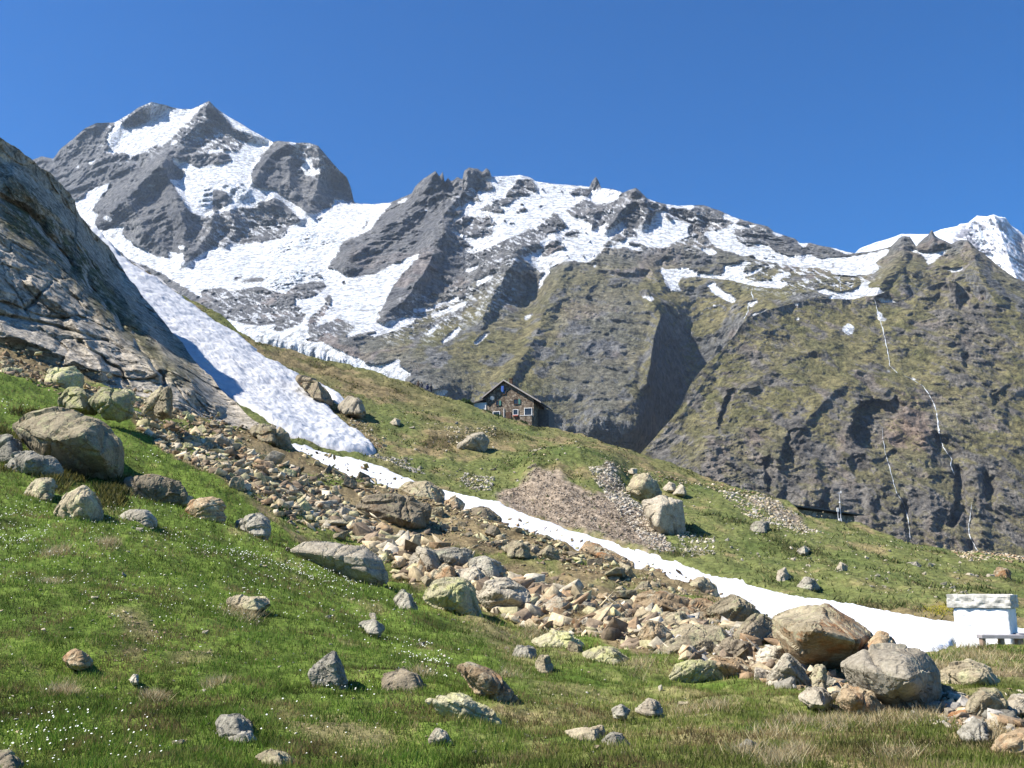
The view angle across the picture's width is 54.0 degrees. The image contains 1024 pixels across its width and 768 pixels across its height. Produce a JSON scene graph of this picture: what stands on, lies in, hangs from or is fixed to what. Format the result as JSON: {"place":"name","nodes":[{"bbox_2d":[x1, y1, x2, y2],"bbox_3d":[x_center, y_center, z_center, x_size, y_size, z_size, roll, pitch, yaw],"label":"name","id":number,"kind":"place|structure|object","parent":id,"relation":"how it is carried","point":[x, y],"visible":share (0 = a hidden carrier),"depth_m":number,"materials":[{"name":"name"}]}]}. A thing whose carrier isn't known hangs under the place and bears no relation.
{"place":"outdoors","nodes":[
{"label":"outdoors","id":0,"kind":"place"},
{"bbox_2d":[0,137,259,428],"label":"cliff","id":1,"kind":"structure","parent":0,"point":[70,294],"depth_m":88.98,"materials":[{"name":"stone"}]},
{"bbox_2d":[0,347,1023,767],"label":"meadow","id":2,"kind":"structure","parent":0,"point":[354,497],"depth_m":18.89,"materials":[{"name":"plant"}]},
{"bbox_2d":[0,434,22,462],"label":"boulder","id":3,"kind":"object","parent":2,"relation":"on","point":[9,444],"visible":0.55,"depth_m":35.47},
{"bbox_2d":[0,749,23,767],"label":"boulder","id":4,"kind":"object","parent":2,"relation":"on","point":[8,758],"visible":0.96,"depth_m":9.15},
{"bbox_2d":[5,450,63,477],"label":"boulder","id":5,"kind":"object","parent":2,"relation":"on","point":[27,462],"visible":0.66,"depth_m":33.81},
{"bbox_2d":[24,477,57,501],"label":"boulder","id":6,"kind":"object","parent":2,"relation":"on","point":[45,488],"visible":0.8,"depth_m":28.93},
{"bbox_2d":[44,366,83,387],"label":"boulder","id":7,"kind":"object","parent":2,"relation":"on","point":[70,376],"visible":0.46,"depth_m":60.48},
{"bbox_2d":[0,404,134,508],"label":"scrub","id":8,"kind":"object","parent":2,"relation":"on","point":[109,490],"visible":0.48,"depth_m":33.11,"materials":[{"name":"green plant"}]},
{"bbox_2d":[12,406,123,479],"bbox_3d":[-16.632,2.271,37.478,3.666,3.107,6.570,7,-13,-30],"label":"boulder","id":9,"kind":"object","parent":2,"relation":"on","point":[76,442],"visible":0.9,"depth_m":35.91,"materials":[{"name":"stone"}]},
{"bbox_2d":[57,387,96,415],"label":"boulder","id":10,"kind":"object","parent":2,"relation":"on","point":[75,398],"visible":0.69,"depth_m":49.99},
{"bbox_2d":[62,648,92,670],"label":"boulder","id":11,"kind":"object","parent":2,"relation":"on","point":[77,659],"visible":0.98,"depth_m":13.21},
{"bbox_2d":[53,485,103,520],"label":"boulder","id":12,"kind":"object","parent":2,"relation":"on","point":[82,501],"visible":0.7,"depth_m":26.00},
{"bbox_2d":[88,387,133,422],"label":"boulder","id":13,"kind":"object","parent":2,"relation":"on","point":[107,403],"visible":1,"depth_m":49.23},
{"bbox_2d":[120,509,157,527],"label":"boulder","id":14,"kind":"object","parent":2,"relation":"on","point":[146,518],"visible":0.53,"depth_m":27.41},
{"bbox_2d":[141,386,164,418],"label":"boulder","id":15,"kind":"object","parent":2,"relation":"on","point":[151,400],"visible":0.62,"depth_m":53.52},
{"bbox_2d":[123,474,188,504],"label":"boulder","id":16,"kind":"object","parent":2,"relation":"on","point":[156,487],"visible":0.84,"depth_m":35.05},
{"bbox_2d":[154,386,172,419],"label":"boulder","id":17,"kind":"object","parent":2,"relation":"on","point":[163,408],"visible":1,"depth_m":52.38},
{"bbox_2d":[186,496,226,523],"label":"boulder","id":18,"kind":"object","parent":2,"relation":"on","point":[211,507],"visible":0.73,"depth_m":32.30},
{"bbox_2d":[215,435,232,446],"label":"rubble stone","id":19,"kind":"object","parent":2,"relation":"on","point":[221,439],"visible":0.63,"depth_m":54.55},
{"bbox_2d":[0,399,455,761],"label":"flowers","id":20,"kind":"object","parent":2,"relation":"on","point":[190,598],"visible":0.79,"depth_m":20.80,"materials":[{"name":"white plant"}]},
{"bbox_2d":[215,713,254,738],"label":"boulder","id":21,"kind":"object","parent":2,"relation":"on","point":[231,724],"visible":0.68,"depth_m":10.44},
{"bbox_2d":[229,476,244,491],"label":"rubble stone","id":22,"kind":"object","parent":2,"relation":"on","point":[237,483],"visible":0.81,"depth_m":40.14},
{"bbox_2d":[225,731,256,743],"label":"boulder","id":23,"kind":"object","parent":2,"relation":"on","point":[248,734],"visible":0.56,"depth_m":10.23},
{"bbox_2d":[226,594,270,612],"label":"boulder","id":24,"kind":"object","parent":2,"relation":"on","point":[257,603],"visible":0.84,"depth_m":18.87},
{"bbox_2d":[234,513,270,540],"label":"boulder","id":25,"kind":"object","parent":2,"relation":"on","point":[258,524],"visible":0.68,"depth_m":32.09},
{"bbox_2d":[249,423,277,445],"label":"boulder","id":26,"kind":"object","parent":2,"relation":"on","point":[265,432],"visible":0.96,"depth_m":61.94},
{"bbox_2d":[264,451,284,463],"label":"rubble stone","id":27,"kind":"object","parent":2,"relation":"on","point":[276,457],"visible":0.63,"depth_m":51.79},
{"bbox_2d":[255,748,294,766],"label":"boulder","id":28,"kind":"object","parent":2,"relation":"on","point":[274,755],"visible":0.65,"depth_m":9.29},
{"bbox_2d":[273,427,292,449],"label":"boulder","id":29,"kind":"object","parent":2,"relation":"on","point":[283,438],"visible":0.77,"depth_m":62.47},
{"bbox_2d":[308,651,347,689],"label":"boulder","id":30,"kind":"object","parent":2,"relation":"on","point":[328,668],"visible":0.76,"depth_m":13.13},
{"bbox_2d":[319,519,348,527],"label":"rubble stone","id":31,"kind":"object","parent":2,"relation":"on","point":[339,523],"visible":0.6,"depth_m":40.67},
{"bbox_2d":[290,541,387,586],"bbox_3d":[-5.157,5.475,30.257,2.968,1.500,2.358,0,-11,0],"label":"boulder","id":32,"kind":"object","parent":2,"relation":"on","point":[363,564],"visible":0.84,"depth_m":29.54,"materials":[{"name":"stone"}]},
{"bbox_2d":[343,476,356,489],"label":"rubble stone","id":33,"kind":"object","parent":2,"relation":"on","point":[349,482],"visible":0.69,"depth_m":51.71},
{"bbox_2d":[359,619,384,637],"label":"boulder","id":34,"kind":"object","parent":2,"relation":"on","point":[374,627],"visible":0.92,"depth_m":19.18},
{"bbox_2d":[356,493,431,528],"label":"boulder","id":35,"kind":"object","parent":2,"relation":"on","point":[405,511],"visible":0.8,"depth_m":44.56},
{"bbox_2d":[381,668,425,690],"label":"boulder","id":36,"kind":"object","parent":2,"relation":"on","point":[401,678],"visible":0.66,"depth_m":13.30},
{"bbox_2d":[393,589,417,609],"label":"boulder","id":37,"kind":"object","parent":2,"relation":"on","point":[403,598],"visible":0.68,"depth_m":25.18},
{"bbox_2d":[398,481,444,502],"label":"boulder","id":38,"kind":"object","parent":2,"relation":"on","point":[423,488],"visible":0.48,"depth_m":59.59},
{"bbox_2d":[409,546,439,571],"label":"boulder","id":39,"kind":"object","parent":2,"relation":"on","point":[429,558],"visible":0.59,"depth_m":35.32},
{"bbox_2d":[428,728,452,745],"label":"boulder","id":40,"kind":"object","parent":2,"relation":"on","point":[438,735],"visible":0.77,"depth_m":10.36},
{"bbox_2d":[428,563,456,579],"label":"boulder","id":41,"kind":"object","parent":2,"relation":"on","point":[443,570],"visible":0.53,"depth_m":33.41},
{"bbox_2d":[423,577,483,617],"bbox_3d":[-1.569,5.923,27.257,1.663,1.378,2.200,0,-11,0],"label":"boulder","id":42,"kind":"object","parent":2,"relation":"on","point":[456,594],"visible":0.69,"depth_m":26.54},
{"bbox_2d":[434,547,472,566],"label":"boulder","id":43,"kind":"object","parent":2,"relation":"on","point":[453,556],"visible":0.56,"depth_m":35.83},
{"bbox_2d":[425,692,501,726],"bbox_3d":[-0.561,3.865,11.804,0.898,0.508,0.890,0,-11,0],"label":"boulder","id":44,"kind":"object","parent":2,"relation":"on","point":[456,703],"visible":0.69,"depth_m":11.53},
{"bbox_2d":[455,564,483,581],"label":"boulder","id":45,"kind":"object","parent":2,"relation":"on","point":[473,572],"visible":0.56,"depth_m":33.34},
{"bbox_2d":[467,555,505,578],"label":"boulder","id":46,"kind":"object","parent":2,"relation":"on","point":[489,567],"visible":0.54,"depth_m":34.04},
{"bbox_2d":[457,662,520,703],"bbox_3d":[-0.314,4.103,13.559,0.860,0.711,1.085,0,-11,0],"label":"boulder","id":47,"kind":"object","parent":2,"relation":"on","point":[484,681],"visible":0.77,"depth_m":13.23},
{"bbox_2d":[484,525,500,537],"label":"rubble stone","id":48,"kind":"object","parent":2,"relation":"on","point":[492,531],"visible":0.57,"depth_m":44.65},
{"bbox_2d":[478,577,534,609],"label":"boulder","id":49,"kind":"object","parent":2,"relation":"on","point":[505,591],"visible":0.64,"depth_m":29.07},
{"bbox_2d":[0,343,1023,758],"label":"rubble","id":50,"kind":"object","parent":2,"relation":"on","point":[618,627],"depth_m":38.54,"materials":[{"name":"stone"}]},
{"bbox_2d":[501,540,532,558],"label":"boulder","id":51,"kind":"object","parent":2,"relation":"on","point":[516,548],"visible":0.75,"depth_m":39.17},
{"bbox_2d":[512,645,536,658],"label":"boulder","id":52,"kind":"object","parent":2,"relation":"on","point":[528,650],"visible":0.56,"depth_m":19.88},
{"bbox_2d":[535,655,553,672],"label":"boulder","id":53,"kind":"object","parent":2,"relation":"on","point":[544,663],"visible":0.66,"depth_m":17.74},
{"bbox_2d":[537,545,559,559],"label":"boulder","id":54,"kind":"object","parent":2,"relation":"on","point":[550,552],"visible":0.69,"depth_m":40.15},
{"bbox_2d":[543,596,564,612],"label":"boulder","id":55,"kind":"object","parent":2,"relation":"on","point":[555,602],"visible":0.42,"depth_m":28.48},
{"bbox_2d":[531,630,583,647],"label":"boulder","id":56,"kind":"object","parent":2,"relation":"on","point":[553,637],"visible":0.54,"depth_m":22.73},
{"bbox_2d":[567,641,582,652],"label":"boulder","id":57,"kind":"object","parent":2,"relation":"on","point":[572,645],"visible":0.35,"depth_m":21.39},
{"bbox_2d":[565,725,604,741],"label":"boulder","id":58,"kind":"object","parent":2,"relation":"on","point":[593,731],"visible":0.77,"depth_m":10.68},
{"bbox_2d":[582,645,628,663],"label":"boulder","id":59,"kind":"object","parent":2,"relation":"on","point":[606,653],"visible":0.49,"depth_m":19.99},
{"bbox_2d":[579,540,634,568],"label":"boulder","id":60,"kind":"object","parent":2,"relation":"on","point":[592,548],"visible":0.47,"depth_m":44.64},
{"bbox_2d":[604,567,625,576],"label":"rubble stone","id":61,"kind":"object","parent":2,"relation":"on","point":[618,571],"visible":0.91,"depth_m":36.15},
{"bbox_2d":[602,732,630,745],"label":"boulder","id":62,"kind":"object","parent":2,"relation":"on","point":[610,736],"visible":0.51,"depth_m":10.39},
{"bbox_2d":[611,704,630,719],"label":"boulder","id":63,"kind":"object","parent":2,"relation":"on","point":[620,711],"visible":1,"depth_m":12.80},
{"bbox_2d":[613,590,636,597],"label":"rubble stone","id":64,"kind":"object","parent":2,"relation":"on","point":[625,593],"visible":0.81,"depth_m":32.70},
{"bbox_2d":[635,698,662,716],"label":"boulder","id":65,"kind":"object","parent":2,"relation":"on","point":[649,707],"visible":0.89,"depth_m":12.96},
{"bbox_2d":[636,620,672,639],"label":"boulder","id":66,"kind":"object","parent":2,"relation":"on","point":[651,630],"visible":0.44,"depth_m":22.71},
{"bbox_2d":[632,590,714,619],"bbox_3d":[5.221,7.048,30.473,3.279,1.587,3.492,0,-11,0],"label":"boulder","id":67,"kind":"object","parent":2,"relation":"on","point":[667,601],"visible":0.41,"depth_m":29.75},
{"bbox_2d":[661,611,689,624],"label":"boulder","id":68,"kind":"object","parent":2,"relation":"on","point":[679,616],"visible":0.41,"depth_m":25.92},
{"bbox_2d":[654,635,715,653],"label":"boulder","id":69,"kind":"object","parent":2,"relation":"on","point":[676,643],"visible":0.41,"depth_m":21.02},
{"bbox_2d":[668,659,724,682],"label":"boulder","id":70,"kind":"object","parent":2,"relation":"on","point":[693,670],"visible":0.79,"depth_m":17.99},
{"bbox_2d":[670,623,732,642],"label":"boulder","id":71,"kind":"object","parent":2,"relation":"on","point":[716,633],"visible":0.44,"depth_m":23.62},
{"bbox_2d":[689,576,719,596],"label":"boulder","id":72,"kind":"object","parent":2,"relation":"on","point":[702,584],"visible":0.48,"depth_m":37.94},
{"bbox_2d":[710,656,751,677],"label":"boulder","id":73,"kind":"object","parent":2,"relation":"on","point":[729,666],"visible":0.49,"depth_m":18.15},
{"bbox_2d":[706,594,760,621],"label":"boulder","id":74,"kind":"object","parent":2,"relation":"on","point":[733,607],"visible":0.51,"depth_m":28.77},
{"bbox_2d":[714,637,752,660],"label":"boulder","id":75,"kind":"object","parent":2,"relation":"on","point":[734,647],"visible":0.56,"depth_m":20.22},
{"bbox_2d":[732,613,772,643],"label":"boulder","id":76,"kind":"object","parent":2,"relation":"on","point":[757,625],"visible":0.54,"depth_m":23.61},
{"bbox_2d":[754,667,769,680],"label":"rubble stone","id":77,"kind":"object","parent":2,"relation":"on","point":[760,672],"visible":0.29,"depth_m":17.58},
{"bbox_2d":[755,645,784,662],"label":"boulder","id":78,"kind":"object","parent":2,"relation":"on","point":[766,654],"visible":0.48,"depth_m":18.77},
{"bbox_2d":[774,677,795,688],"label":"rubble stone","id":79,"kind":"object","parent":2,"relation":"on","point":[789,681],"visible":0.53,"depth_m":16.55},
{"bbox_2d":[765,653,811,685],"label":"boulder","id":80,"kind":"object","parent":2,"relation":"on","point":[787,665],"visible":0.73,"depth_m":17.09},
{"bbox_2d":[798,686,833,710],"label":"boulder","id":81,"kind":"object","parent":2,"relation":"on","point":[817,698],"visible":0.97,"depth_m":13.88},
{"bbox_2d":[809,664,826,687],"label":"boulder","id":82,"kind":"object","parent":2,"relation":"on","point":[818,677],"visible":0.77,"depth_m":15.81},
{"bbox_2d":[771,603,872,668],"bbox_3d":[5.867,4.899,18.961,1.848,1.494,4.573,-4,-12,18],"label":"boulder","id":83,"kind":"object","parent":2,"relation":"on","point":[832,636],"visible":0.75,"depth_m":17.82,"materials":[{"name":"stone"}]},
{"bbox_2d":[836,684,885,714],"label":"boulder","id":84,"kind":"object","parent":2,"relation":"on","point":[849,698],"visible":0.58,"depth_m":12.91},
{"bbox_2d":[862,630,895,649],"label":"boulder","id":85,"kind":"object","parent":2,"relation":"on","point":[880,636],"visible":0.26,"depth_m":17.78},
{"bbox_2d":[840,643,942,711],"bbox_3d":[5.286,4.111,13.988,1.272,1.010,2.896,-5,-12,23],"label":"boulder","id":86,"kind":"object","parent":2,"relation":"on","point":[892,675],"visible":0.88,"depth_m":13.21,"materials":[{"name":"stone"}]},
{"bbox_2d":[940,658,999,685],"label":"boulder","id":87,"kind":"object","parent":2,"relation":"on","point":[967,671],"visible":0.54,"depth_m":15.24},
{"bbox_2d":[957,717,988,742],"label":"boulder","id":88,"kind":"object","parent":2,"relation":"on","point":[975,728],"visible":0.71,"depth_m":10.45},
{"bbox_2d":[946,594,1018,646],"bbox_3d":[12.364,6.305,26.274,1.590,1.603,1.133,-8,-14,35],"label":"shrine","id":89,"kind":"object","parent":2,"relation":"on","point":[975,615],"visible":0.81,"depth_m":25.93,"materials":[{"name":"paint"}]},
{"bbox_2d":[965,687,1008,716],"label":"boulder","id":90,"kind":"object","parent":2,"relation":"on","point":[980,701],"visible":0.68,"depth_m":12.22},
{"bbox_2d":[980,709,1017,720],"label":"boulder","id":91,"kind":"object","parent":2,"relation":"on","point":[1005,711],"visible":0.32,"depth_m":11.16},
{"bbox_2d":[977,634,1023,644],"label":"bench","id":92,"kind":"object","parent":2,"relation":"on","point":[1017,638],"visible":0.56,"depth_m":24.68,"materials":[{"name":"grey wood"}]},
{"bbox_2d":[990,727,1023,754],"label":"boulder","id":93,"kind":"object","parent":2,"relation":"on","point":[1013,739],"visible":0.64,"depth_m":9.73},
{"bbox_2d":[1007,694,1023,715],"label":"boulder","id":94,"kind":"object","parent":2,"relation":"on","point":[1016,703],"visible":0.59,"depth_m":12.49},
{"bbox_2d":[0,0,1023,252],"label":"sky","id":95,"kind":"structure","parent":0,"point":[844,125],"materials":[{"name":"blue"}]},
{"bbox_2d":[33,101,1023,452],"bbox_3d":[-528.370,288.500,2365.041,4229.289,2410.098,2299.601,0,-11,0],"label":"mountain","id":96,"kind":"structure","parent":0,"point":[607,315],"depth_m":1806.89,"materials":[{"name":"stone"}]},
{"bbox_2d":[132,263,1023,651],"bbox_3d":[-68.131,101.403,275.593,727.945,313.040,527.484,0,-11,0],"label":"hillside","id":97,"kind":"structure","parent":0,"point":[428,401],"depth_m":91.90,"materials":[{"name":"plant"}]},
{"bbox_2d":[91,226,375,454],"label":"snow gully","id":98,"kind":"object","parent":97,"relation":"on","point":[239,369],"visible":0.67,"depth_m":122.01,"materials":[{"name":"snow"}]},
{"bbox_2d":[295,374,332,406],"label":"boulder","id":99,"kind":"object","parent":97,"relation":"on","point":[314,389],"visible":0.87,"depth_m":119.00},
{"bbox_2d":[337,396,365,418],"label":"boulder","id":100,"kind":"object","parent":97,"relation":"on","point":[352,406],"visible":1,"depth_m":116.72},
{"bbox_2d":[456,432,489,450],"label":"boulder","id":101,"kind":"object","parent":97,"relation":"on","point":[479,441],"visible":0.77,"depth_m":109.49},
{"bbox_2d":[473,378,554,427],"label":"stone hut","id":102,"kind":"object","parent":97,"relation":"on","point":[511,401],"visible":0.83,"depth_m":159.88,"materials":[{"name":"stone"}]},
{"bbox_2d":[196,304,1023,619],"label":"heath","id":103,"kind":"object","parent":97,"relation":"on","point":[776,540],"visible":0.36,"depth_m":80.96,"materials":[{"name":"green plant"}]},
{"bbox_2d":[626,473,661,500],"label":"boulder","id":104,"kind":"object","parent":97,"relation":"on","point":[642,486],"visible":0.81,"depth_m":89.86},
{"bbox_2d":[292,443,1023,651],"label":"snowfield","id":105,"kind":"structure","parent":97,"relation":"on","point":[912,631],"depth_m":53.37,"materials":[{"name":"snow"}]},
{"bbox_2d":[440,497,464,508],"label":"boulder","id":106,"kind":"object","parent":105,"relation":"on","point":[456,501],"visible":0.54,"depth_m":58.80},
{"bbox_2d":[465,506,501,521],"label":"boulder","id":107,"kind":"object","parent":105,"relation":"on","point":[490,513],"visible":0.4,"depth_m":55.86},
{"bbox_2d":[642,495,685,534],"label":"boulder","id":108,"kind":"object","parent":97,"relation":"on","point":[664,514],"visible":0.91,"depth_m":75.50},
{"bbox_2d":[333,397,1023,598],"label":"scree","id":109,"kind":"structure","parent":97,"relation":"on","point":[614,499],"depth_m":85.48,"materials":[{"name":"stone"}]},
{"bbox_2d":[750,521,769,532],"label":"boulder","id":110,"kind":"object","parent":97,"relation":"on","point":[761,526],"visible":0.66,"depth_m":79.34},
{"bbox_2d":[776,567,790,581],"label":"boulder","id":111,"kind":"object","parent":97,"relation":"on","point":[783,574],"visible":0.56,"depth_m":57.12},
{"bbox_2d":[797,577,819,591],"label":"boulder","id":112,"kind":"object","parent":97,"relation":"on","point":[809,583],"visible":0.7,"depth_m":54.25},
{"bbox_2d":[794,505,863,522],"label":"long building","id":113,"kind":"structure","parent":97,"relation":"on","point":[846,517],"depth_m":125.42,"materials":[{"name":"stone"}]},
{"bbox_2d":[917,601,953,619],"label":"moss","id":114,"kind":"object","parent":97,"relation":"on","point":[944,605],"visible":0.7,"depth_m":46.11,"materials":[{"name":"yellow plant"}]},
{"bbox_2d":[994,567,1011,578],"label":"boulder","id":115,"kind":"object","parent":97,"relation":"on","point":[998,571],"visible":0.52,"depth_m":66.34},
{"bbox_2d":[641,281,1023,555],"bbox_3d":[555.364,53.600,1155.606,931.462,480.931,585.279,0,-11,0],"label":"mountainside","id":116,"kind":"structure","parent":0,"point":[804,402],"depth_m":1133.95,"materials":[{"name":"stone"}]},
{"bbox_2d":[875,302,954,474],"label":"waterfall","id":117,"kind":"structure","parent":116,"relation":"on","point":[926,391],"depth_m":1155.38,"materials":[{"name":"white liquid"}]},
{"bbox_2d":[856,214,1023,281],"bbox_3d":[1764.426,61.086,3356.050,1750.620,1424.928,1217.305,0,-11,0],"label":"distant mountain","id":118,"kind":"structure","parent":0,"point":[998,241],"depth_m":3476.83,"materials":[{"name":"snow"}]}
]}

